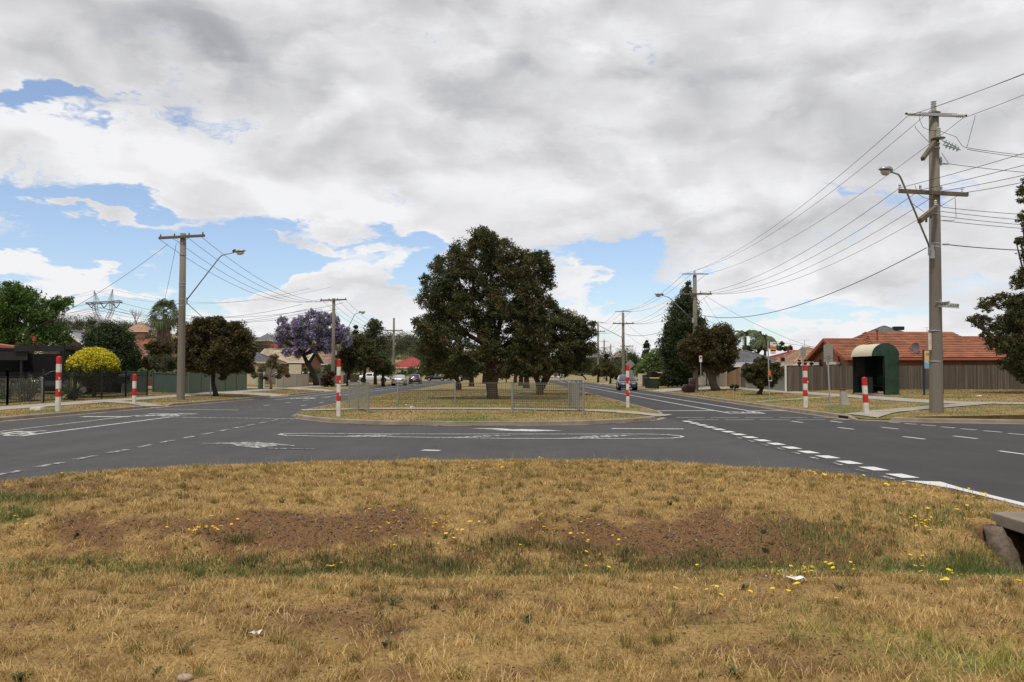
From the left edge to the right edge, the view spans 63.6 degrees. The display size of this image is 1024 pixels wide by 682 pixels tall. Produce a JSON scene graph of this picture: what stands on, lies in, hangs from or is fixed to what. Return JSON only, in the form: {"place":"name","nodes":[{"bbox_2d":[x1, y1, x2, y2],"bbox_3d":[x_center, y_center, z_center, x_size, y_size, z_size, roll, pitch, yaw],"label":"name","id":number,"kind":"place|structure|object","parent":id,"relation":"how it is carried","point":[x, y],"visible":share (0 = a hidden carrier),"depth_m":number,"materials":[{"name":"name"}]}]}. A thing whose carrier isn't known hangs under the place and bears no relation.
{"place":"outdoors","nodes":[
{"label":"outdoors","id":0,"kind":"place"},
{"bbox_2d":[96,401,163,405],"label":"footpath","id":1,"kind":"structure","parent":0,"point":[143,403],"depth_m":40.62,"materials":[{"name":"concrete"}]},
{"bbox_2d":[0,380,408,416],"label":"verge","id":2,"kind":"structure","parent":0,"point":[187,399],"depth_m":44.09,"materials":[{"name":"plant"}]},
{"bbox_2d":[0,344,32,385],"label":"house","id":3,"kind":"structure","parent":2,"relation":"on","point":[13,366],"depth_m":51.97,"materials":[{"name":"tile"}]},
{"bbox_2d":[0,377,42,402],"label":"barrier","id":4,"kind":"object","parent":2,"relation":"on","point":[41,391],"visible":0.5,"depth_m":37.91,"materials":[{"name":"metal"}]},
{"bbox_2d":[0,373,46,399],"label":"flax plant","id":5,"kind":"object","parent":2,"relation":"on","point":[26,387],"visible":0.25,"depth_m":40.21,"materials":[{"name":"plant"}]},
{"bbox_2d":[0,280,76,353],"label":"ash tree","id":6,"kind":"object","parent":2,"relation":"on","point":[19,302],"visible":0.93,"depth_m":58.45,"materials":[{"name":"green plant"}]},
{"bbox_2d":[11,370,104,393],"bbox_3d":[-27.268,2.485,49.740,4.928,1.600,2.149,1,-2,-20],"label":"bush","id":7,"kind":"object","parent":2,"relation":"on","point":[53,387],"visible":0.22,"depth_m":48.88,"materials":[{"name":"grey plant"}]},
{"bbox_2d":[55,356,61,411],"bbox_3d":[-17.894,1.692,32.607,0.172,2.217,0.180,0,-2,0],"label":"banded post","id":8,"kind":"object","parent":2,"relation":"on","point":[58,383],"visible":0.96,"depth_m":32.55,"materials":[{"name":"white paint"}]},
{"bbox_2d":[0,336,122,394],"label":"carport","id":9,"kind":"object","parent":2,"relation":"on","point":[34,363],"visible":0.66,"depth_m":53.24,"materials":[{"name":"metal"}]},
{"bbox_2d":[40,330,86,353],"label":"house","id":10,"kind":"structure","parent":2,"relation":"on","point":[77,334],"depth_m":78.05,"materials":[{"name":"white brick"}]},
{"bbox_2d":[0,369,147,404],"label":"tubular fence","id":11,"kind":"object","parent":2,"relation":"on","point":[113,376],"visible":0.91,"depth_m":41.26,"materials":[{"name":"metal"}]},
{"bbox_2d":[61,377,96,399],"bbox_3d":[-22.510,2.383,42.393,2.146,1.242,2.219,0,-2,0],"label":"flax plant","id":12,"kind":"object","parent":2,"relation":"on","point":[71,390],"visible":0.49,"depth_m":42.31,"materials":[{"name":"plant"}]},
{"bbox_2d":[63,346,121,396],"bbox_3d":[-23.301,1.758,45.968,2.981,2.990,2.974,0,-2,0],"label":"golden conifer","id":13,"kind":"object","parent":2,"relation":"on","point":[98,359],"visible":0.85,"depth_m":45.20,"materials":[{"name":"yellow plant"}]},
{"bbox_2d":[76,319,144,370],"bbox_3d":[-29.204,1.023,60.123,5.212,5.418,5.901,2,-3,-42],"label":"round conifer","id":14,"kind":"object","parent":2,"relation":"on","point":[116,337],"visible":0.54,"depth_m":58.81,"materials":[{"name":"green plant"}]},
{"bbox_2d":[122,371,145,391],"bbox_3d":[-30.210,2.688,54.147,11.732,1.604,0.560,0,-2,-9],"label":"panel fence","id":15,"kind":"object","parent":2,"relation":"on","point":[143,381],"visible":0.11,"depth_m":55.20,"materials":[{"name":"green metal"}]},
{"bbox_2d":[132,374,136,402],"bbox_3d":[-18.387,2.352,40.234,0.152,1.523,0.152,0,-2,0],"label":"banded post","id":16,"kind":"object","parent":2,"relation":"on","point":[134,381],"visible":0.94,"depth_m":40.17,"materials":[{"name":"white paint"}]},
{"bbox_2d":[141,339,173,360],"bbox_3d":[-27.383,1.831,63.888,2.512,4.060,3.006,1,-3,-30],"label":"garden bush","id":17,"kind":"object","parent":2,"relation":"on","point":[158,348],"visible":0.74,"depth_m":63.41,"materials":[{"name":"green plant"}]},
{"bbox_2d":[140,354,176,372],"bbox_3d":[-25.818,2.322,61.038,4.035,2.863,2.605,-1,-2,23],"label":"garden bush","id":18,"kind":"object","parent":2,"relation":"on","point":[168,364],"visible":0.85,"depth_m":60.28,"materials":[{"name":"green plant"}]},
{"bbox_2d":[145,298,177,341],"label":"fan palm","id":19,"kind":"object","parent":2,"relation":"on","point":[164,326],"visible":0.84,"depth_m":87.52,"materials":[{"name":"green plant"}]},
{"bbox_2d":[152,372,187,392],"bbox_3d":[-23.125,2.891,56.130,2.620,1.512,0.070,0,-2,0],"label":"panel fence","id":20,"kind":"object","parent":2,"relation":"on","point":[164,382],"visible":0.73,"depth_m":56.14,"materials":[{"name":"green metal"}]},
{"bbox_2d":[0,381,390,409],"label":"footpath","id":21,"kind":"structure","parent":2,"relation":"in","point":[64,403],"depth_m":43.30,"materials":[{"name":"concrete"}]},
{"bbox_2d":[158,232,245,399],"bbox_3d":[-17.090,-1.272,45.685,5.189,9.645,0.714,0,-2,11],"label":"power pole","id":22,"kind":"object","parent":2,"relation":"on","point":[183,302],"visible":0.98,"depth_m":45.94,"materials":[{"name":"concrete"}]},
{"bbox_2d":[168,315,258,395],"bbox_3d":[-18.971,0.952,52.397,5.990,5.355,4.883,0,-2,0],"label":"street tree","id":23,"kind":"object","parent":2,"relation":"on","point":[229,352],"visible":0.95,"depth_m":51.54,"materials":[{"name":"green plant"}]},
{"bbox_2d":[187,371,246,393],"bbox_3d":[-21.700,3.014,61.429,0.070,1.686,11.870,0,-2,0],"label":"panel fence","id":24,"kind":"object","parent":2,"relation":"on","point":[198,382],"visible":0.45,"depth_m":60.72,"materials":[{"name":"green metal"}]},
{"bbox_2d":[247,352,286,383],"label":"house","id":25,"kind":"structure","parent":2,"relation":"on","point":[260,358],"depth_m":93.36,"materials":[{"name":"grey tile"}]},
{"bbox_2d":[250,354,289,388],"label":"tree","id":26,"kind":"object","parent":2,"relation":"on","point":[271,363],"visible":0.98,"depth_m":71.37,"materials":[{"name":"green plant"}]},
{"bbox_2d":[275,372,308,386],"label":"panel fence","id":27,"kind":"object","parent":2,"relation":"on","point":[294,380],"visible":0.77,"depth_m":82.55,"materials":[{"name":"beige metal"}]},
{"bbox_2d":[261,349,324,381],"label":"house","id":28,"kind":"structure","parent":2,"relation":"on","point":[294,364],"depth_m":109.45,"materials":[{"name":"beige brick"}]},
{"bbox_2d":[272,308,352,385],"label":"jacaranda","id":29,"kind":"object","parent":2,"relation":"on","point":[305,329],"visible":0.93,"depth_m":89.68,"materials":[{"name":"purple plant"}]},
{"bbox_2d":[320,371,336,386],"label":"garden bush","id":30,"kind":"object","parent":2,"relation":"on","point":[326,381],"visible":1,"depth_m":87.51,"materials":[{"name":"red plant"}]},
{"bbox_2d":[320,351,344,380],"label":"house","id":31,"kind":"structure","parent":2,"relation":"on","point":[327,358],"depth_m":121.44,"materials":[{"name":"brown tile"}]},
{"bbox_2d":[320,298,365,386],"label":"power pole","id":32,"kind":"object","parent":2,"relation":"on","point":[333,352],"visible":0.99,"depth_m":87.91,"materials":[{"name":"wood"}]},
{"bbox_2d":[335,331,368,385],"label":"street tree","id":33,"kind":"object","parent":2,"relation":"on","point":[352,356],"visible":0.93,"depth_m":94.25,"materials":[{"name":"green plant"}]},
{"bbox_2d":[353,337,383,384],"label":"street tree","id":34,"kind":"object","parent":2,"relation":"on","point":[373,357],"visible":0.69,"depth_m":99.30,"materials":[{"name":"green plant"}]},
{"bbox_2d":[359,373,390,381],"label":"parked car","id":35,"kind":"object","parent":2,"relation":"on","point":[369,376],"visible":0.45,"depth_m":119.02,"materials":[{"name":"grey paint"}]},
{"bbox_2d":[361,317,389,384],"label":"slender tree","id":36,"kind":"object","parent":2,"relation":"on","point":[373,328],"visible":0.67,"depth_m":107.42,"materials":[{"name":"green plant"}]},
{"bbox_2d":[370,352,395,385],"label":"street tree","id":37,"kind":"object","parent":2,"relation":"on","point":[387,368],"visible":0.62,"depth_m":103.54,"materials":[{"name":"green plant"}]},
{"bbox_2d":[385,318,413,376],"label":"power pole","id":38,"kind":"object","parent":2,"relation":"on","point":[393,357],"visible":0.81,"depth_m":131.91,"materials":[{"name":"wood"}]},
{"bbox_2d":[395,366,430,377],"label":"garden bush","id":39,"kind":"object","parent":2,"relation":"on","point":[411,370],"visible":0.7,"depth_m":148.78,"materials":[{"name":"green plant"}]},
{"bbox_2d":[197,391,282,396],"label":"driveway","id":40,"kind":"structure","parent":0,"point":[265,394],"depth_m":58.34,"materials":[{"name":"concrete"}]},
{"bbox_2d":[16,330,649,380],"bbox_3d":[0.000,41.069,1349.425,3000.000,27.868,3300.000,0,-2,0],"label":"ground","id":41,"kind":"structure","parent":0,"point":[569,377],"depth_m":218.59,"materials":[{"name":"plant"}]},
{"bbox_2d":[65,315,87,330],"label":"hill tree","id":42,"kind":"object","parent":41,"relation":"on","point":[79,323],"visible":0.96,"depth_m":389.79,"materials":[{"name":"green plant"}]},
{"bbox_2d":[85,289,122,325],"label":"transmission tower","id":43,"kind":"structure","parent":41,"relation":"on","point":[93,303],"depth_m":430.49,"materials":[{"name":"metal"}]},
{"bbox_2d":[126,323,150,339],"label":"house","id":44,"kind":"structure","parent":41,"relation":"on","point":[140,329],"depth_m":341.02,"materials":[{"name":"beige brick"}]},
{"bbox_2d":[254,334,274,345],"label":"house","id":45,"kind":"structure","parent":41,"relation":"on","point":[267,337],"depth_m":320.59,"materials":[{"name":"grey brick"}]},
{"bbox_2d":[0,453,1023,681],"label":"verge","id":46,"kind":"structure","parent":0,"point":[978,522],"depth_m":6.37,"materials":[{"name":"brown plant"}]},
{"bbox_2d":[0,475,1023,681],"bbox_3d":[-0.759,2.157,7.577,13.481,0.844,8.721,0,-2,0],"label":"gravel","id":47,"kind":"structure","parent":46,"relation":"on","point":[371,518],"depth_m":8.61,"materials":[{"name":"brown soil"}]},
{"bbox_2d":[983,512,1023,574],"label":"drain pit","id":48,"kind":"object","parent":46,"relation":"in","point":[998,539],"visible":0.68,"depth_m":8.77,"materials":[{"name":"concrete"}]},
{"bbox_2d":[0,380,1023,505],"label":"road","id":49,"kind":"structure","parent":0,"point":[988,459],"depth_m":19.98,"materials":[{"name":"grey asphalt"}]},
{"bbox_2d":[0,382,416,421],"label":"kerb","id":50,"kind":"structure","parent":49,"relation":"on","point":[42,415],"depth_m":37.28,"materials":[{"name":"concrete"}]},
{"bbox_2d":[391,375,407,385],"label":"parked car","id":51,"kind":"object","parent":49,"relation":"on","point":[401,379],"visible":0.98,"depth_m":109.79,"materials":[{"name":"grey paint"}]},
{"bbox_2d":[298,380,659,421],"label":"median","id":52,"kind":"object","parent":49,"relation":"on","point":[465,384],"visible":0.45,"depth_m":33.35,"materials":[{"name":"plant"}]},
{"bbox_2d":[336,359,340,415],"bbox_3d":[-6.110,1.645,29.159,0.144,2.061,0.152,0,-2,0],"label":"banded post","id":53,"kind":"object","parent":52,"relation":"on","point":[338,405],"visible":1,"depth_m":29.11,"materials":[{"name":"white paint"}]},
{"bbox_2d":[348,380,369,412],"bbox_3d":[-6.104,2.220,32.865,0.124,1.323,3.768,1,-2,-22],"label":"barrier","id":54,"kind":"object","parent":52,"relation":"on","point":[358,398],"visible":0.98,"depth_m":32.91,"materials":[{"name":"metal"}]},
{"bbox_2d":[413,338,482,389],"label":"gum tree","id":55,"kind":"object","parent":52,"relation":"on","point":[451,358],"visible":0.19,"depth_m":71.16,"materials":[{"name":"green plant"}]},
{"bbox_2d":[465,349,485,386],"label":"gum tree","id":56,"kind":"object","parent":52,"relation":"on","point":[475,374],"visible":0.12,"depth_m":91.60,"materials":[{"name":"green plant"}]},
{"bbox_2d":[297,389,657,420],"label":"dry grass","id":57,"kind":"structure","parent":52,"relation":"on","point":[408,396],"depth_m":36.33,"materials":[{"name":"beige plant"}]},
{"bbox_2d":[397,381,569,407],"bbox_3d":[-1.253,2.349,35.825,7.554,1.272,0.463,0,-2,7],"label":"barrier","id":58,"kind":"object","parent":52,"relation":"on","point":[461,392],"visible":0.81,"depth_m":35.87,"materials":[{"name":"metal"}]},
{"bbox_2d":[410,224,558,398],"bbox_3d":[-1.558,-1.750,47.622,8.760,10.353,6.124,0,-2,0],"label":"gum tree","id":59,"kind":"object","parent":52,"relation":"on","point":[524,278],"visible":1,"depth_m":46.19,"materials":[{"name":"green plant"}]},
{"bbox_2d":[301,408,670,415],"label":"footpath","id":60,"kind":"structure","parent":52,"relation":"on","point":[645,413],"depth_m":33.62,"materials":[{"name":"concrete"}]},
{"bbox_2d":[511,380,584,414],"bbox_3d":[1.308,2.124,30.418,2.798,1.348,0.095,-1,-2,17],"label":"barrier","id":61,"kind":"object","parent":52,"relation":"on","point":[582,390],"visible":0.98,"depth_m":30.29,"materials":[{"name":"metal"}]},
{"bbox_2d":[505,302,599,394],"bbox_3d":[2.829,0.541,57.605,6.878,6.551,5.370,0,-2,0],"label":"gum tree","id":62,"kind":"object","parent":52,"relation":"on","point":[569,344],"visible":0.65,"depth_m":56.41,"materials":[{"name":"green plant"}]},
{"bbox_2d":[626,365,629,407],"bbox_3d":[5.099,1.992,36.364,0.144,1.915,0.152,0,-2,0],"label":"banded post","id":63,"kind":"object","parent":52,"relation":"on","point":[627,386],"visible":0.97,"depth_m":36.31,"materials":[{"name":"white paint"}]},
{"bbox_2d":[294,380,666,425],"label":"kerb","id":64,"kind":"structure","parent":49,"relation":"on","point":[468,423],"depth_m":26.39,"materials":[{"name":"concrete"}]},
{"bbox_2d":[616,374,637,389],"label":"parked car","id":65,"kind":"object","parent":49,"relation":"on","point":[621,382],"visible":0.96,"depth_m":79.22,"materials":[{"name":"blue paint"}]},
{"bbox_2d":[583,379,856,419],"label":"kerb","id":66,"kind":"structure","parent":49,"relation":"on","point":[802,411],"depth_m":39.94,"materials":[{"name":"concrete"}]},
{"bbox_2d":[856,417,1023,423],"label":"kerb","id":67,"kind":"structure","parent":49,"relation":"on","point":[961,420],"depth_m":27.47,"materials":[{"name":"concrete"}]},
{"bbox_2d":[0,0,1023,359],"label":"sky","id":68,"kind":"structure","parent":0,"point":[344,146],"materials":[{"name":"white"}]},
{"bbox_2d":[584,377,1023,419],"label":"verge","id":69,"kind":"structure","parent":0,"point":[850,407],"depth_m":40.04,"materials":[{"name":"plant"}]},
{"bbox_2d":[599,359,621,383],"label":"street tree","id":70,"kind":"object","parent":69,"relation":"on","point":[611,370],"visible":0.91,"depth_m":117.22,"materials":[{"name":"green plant"}]},
{"bbox_2d":[589,310,633,374],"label":"power pole","id":71,"kind":"object","parent":69,"relation":"on","point":[623,350],"visible":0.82,"depth_m":103.91,"materials":[{"name":"wood"}]},
{"bbox_2d":[619,352,641,369],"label":"garden tree","id":72,"kind":"object","parent":69,"relation":"on","point":[632,355],"visible":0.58,"depth_m":149.50,"materials":[{"name":"green plant"}]},
{"bbox_2d":[633,348,663,376],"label":"willow tree","id":73,"kind":"object","parent":69,"relation":"on","point":[651,360],"visible":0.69,"depth_m":97.02,"materials":[{"name":"green plant"}]},
{"bbox_2d":[658,373,677,386],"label":"garden bush","id":74,"kind":"object","parent":69,"relation":"on","point":[663,378],"visible":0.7,"depth_m":83.62,"materials":[{"name":"green plant"}]},
{"bbox_2d":[654,280,709,386],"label":"tall conifer","id":75,"kind":"object","parent":69,"relation":"on","point":[673,366],"visible":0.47,"depth_m":80.86,"materials":[{"name":"green plant"}]},
{"bbox_2d":[655,270,711,390],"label":"power pole","id":76,"kind":"object","parent":69,"relation":"on","point":[694,322],"visible":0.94,"depth_m":65.96,"materials":[{"name":"wood"}]},
{"bbox_2d":[698,247,926,317],"bbox_3d":[14.931,-2.245,48.087,0.038,1.275,36.079,0,-2,0],"label":"overhead wire","id":77,"kind":"object","parent":76,"relation":"attached to","point":[819,297],"visible":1,"depth_m":40.28,"materials":[{"name":"black metal"}]},
{"bbox_2d":[681,378,695,391],"bbox_3d":[13.529,3.384,63.336,1.030,1.092,0.912,0,-2,0],"label":"armchair","id":78,"kind":"object","parent":69,"relation":"on","point":[690,386],"visible":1,"depth_m":62.99,"materials":[{"name":"leather"}]},
{"bbox_2d":[675,321,740,390],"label":"street tree","id":79,"kind":"object","parent":69,"relation":"on","point":[715,347],"visible":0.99,"depth_m":65.03,"materials":[{"name":"green plant"}]},
{"bbox_2d":[698,372,726,385],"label":"slatted gate","id":80,"kind":"structure","parent":69,"relation":"on","point":[721,379],"depth_m":79.61,"materials":[{"name":"beige wood"}]},
{"bbox_2d":[727,367,740,386],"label":"timber fence","id":81,"kind":"object","parent":69,"relation":"on","point":[733,377],"visible":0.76,"depth_m":74.30,"materials":[{"name":"brown wood"}]},
{"bbox_2d":[713,350,787,384],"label":"house","id":82,"kind":"structure","parent":69,"relation":"on","point":[746,356],"depth_m":81.30,"materials":[{"name":"grey brick"}]},
{"bbox_2d":[734,330,766,349],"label":"feather palm","id":83,"kind":"object","parent":69,"relation":"on","point":[743,335],"visible":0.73,"depth_m":99.55,"materials":[{"name":"green plant"}]},
{"bbox_2d":[737,331,771,353],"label":"garden tree","id":84,"kind":"object","parent":69,"relation":"on","point":[760,349],"visible":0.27,"depth_m":104.25,"materials":[{"name":"green plant"}]},
{"bbox_2d":[740,355,784,394],"bbox_3d":[16.384,2.231,54.060,2.789,2.729,2.846,-1,-2,20],"label":"tree","id":85,"kind":"object","parent":69,"relation":"on","point":[755,372],"visible":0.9,"depth_m":53.41,"materials":[{"name":"green plant"}]},
{"bbox_2d":[750,336,779,355],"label":"feather palm","id":86,"kind":"object","parent":69,"relation":"on","point":[769,338],"visible":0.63,"depth_m":102.45,"materials":[{"name":"green plant"}]},
{"bbox_2d":[767,341,775,401],"bbox_3d":[13.499,1.602,42.854,0.466,3.225,0.170,0,-2,0],"label":"bus stop sign","id":87,"kind":"object","parent":69,"relation":"on","point":[772,346],"visible":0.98,"depth_m":42.92,"materials":[{"name":"metal"}]},
{"bbox_2d":[764,377,784,390],"bbox_3d":[19.750,3.229,62.171,0.070,1.161,8.618,0,-2,6],"label":"fence","id":88,"kind":"object","parent":69,"relation":"on","point":[780,385],"visible":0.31,"depth_m":60.03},
{"bbox_2d":[775,347,813,376],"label":"house","id":89,"kind":"structure","parent":69,"relation":"on","point":[790,359],"depth_m":76.95,"materials":[{"name":"beige tile"}]},
{"bbox_2d":[803,365,807,407],"bbox_3d":[12.780,1.971,35.969,0.180,1.894,0.188,0,-2,0],"label":"banded post","id":90,"kind":"object","parent":69,"relation":"on","point":[805,385],"visible":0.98,"depth_m":35.91,"materials":[{"name":"white paint"}]},
{"bbox_2d":[616,380,1023,403],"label":"footpath","id":91,"kind":"structure","parent":69,"relation":"in","point":[881,398],"depth_m":42.76,"materials":[{"name":"concrete"}]},
{"bbox_2d":[823,344,832,407],"bbox_3d":[13.289,1.504,34.711,0.396,2.778,0.110,0,-2,0],"label":"traffic sign","id":92,"kind":"object","parent":69,"relation":"on","point":[828,353],"visible":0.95,"depth_m":34.72,"materials":[{"name":"grey metal"}]},
{"bbox_2d":[839,388,849,404],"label":"marker plinth","id":93,"kind":"structure","parent":69,"relation":"on","point":[843,399],"depth_m":36.84,"materials":[{"name":"concrete"}]},
{"bbox_2d":[851,343,899,394],"bbox_3d":[20.926,1.620,47.663,1.558,2.917,2.860,0,-2,0],"label":"bus shelter","id":94,"kind":"object","parent":69,"relation":"on","point":[876,366],"visible":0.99,"depth_m":47.28,"materials":[{"name":"green metal"}]},
{"bbox_2d":[856,358,864,376],"bbox_3d":[20.650,1.558,48.941,0.500,1.100,0.020,0,-2,0],"label":"window","id":95,"kind":"structure","parent":94,"relation":"in","point":[860,362],"depth_m":48.93,"materials":[{"name":"black glass"}]},
{"bbox_2d":[854,326,903,337],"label":"house","id":96,"kind":"structure","parent":69,"relation":"on","point":[890,329],"depth_m":97.39,"materials":[{"name":"grey tile"}]},
{"bbox_2d":[784,365,1023,391],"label":"paling fence","id":97,"kind":"object","parent":69,"relation":"on","point":[975,377],"visible":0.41,"depth_m":57.79,"materials":[{"name":"brown wood"}]},
{"bbox_2d":[805,329,1012,374],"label":"house","id":98,"kind":"structure","parent":69,"relation":"on","point":[959,350],"depth_m":63.18,"materials":[{"name":"orange tile"}]},
{"bbox_2d":[878,100,975,412],"bbox_3d":[14.636,-2.996,29.326,4.720,11.686,1.472,1,-2,-22],"label":"power pole","id":99,"kind":"object","parent":69,"relation":"on","point":[935,333],"visible":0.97,"depth_m":29.86,"materials":[{"name":"wood"}]},
{"bbox_2d":[922,350,943,394],"bbox_3d":[22.712,1.705,44.548,1.185,2.434,0.130,0,-2,-7],"label":"park sign","id":100,"kind":"object","parent":69,"relation":"on","point":[925,358],"visible":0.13,"depth_m":44.47,"materials":[{"name":"metal"}]},
{"bbox_2d":[965,177,1023,383],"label":"gum tree","id":101,"kind":"object","parent":69,"relation":"on","point":[1008,340],"visible":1,"depth_m":45.92,"materials":[{"name":"green plant"}]},
{"bbox_2d":[845,403,991,416],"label":"footpath","id":102,"kind":"structure","parent":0,"point":[873,413],"depth_m":31.70,"materials":[{"name":"concrete"}]},
{"bbox_2d":[861,377,868,412],"bbox_3d":[13.072,2.007,30.574,0.220,1.371,0.160,0,-2,0],"label":"banded post","id":103,"kind":"object","parent":102,"relation":"on","point":[865,395],"visible":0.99,"depth_m":30.50,"materials":[{"name":"white paint"}]},
{"bbox_2d":[856,410,1023,419],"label":"verge","id":104,"kind":"structure","parent":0,"point":[1013,415],"depth_m":27.86,"materials":[{"name":"plant"}]},
{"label":"far verge","id":105,"kind":"structure","parent":0,"visible":0},
{"bbox_2d":[395,357,420,370],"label":"house","id":106,"kind":"structure","parent":105,"relation":"on","point":[406,363],"depth_m":235.41,"materials":[{"name":"red tile"}]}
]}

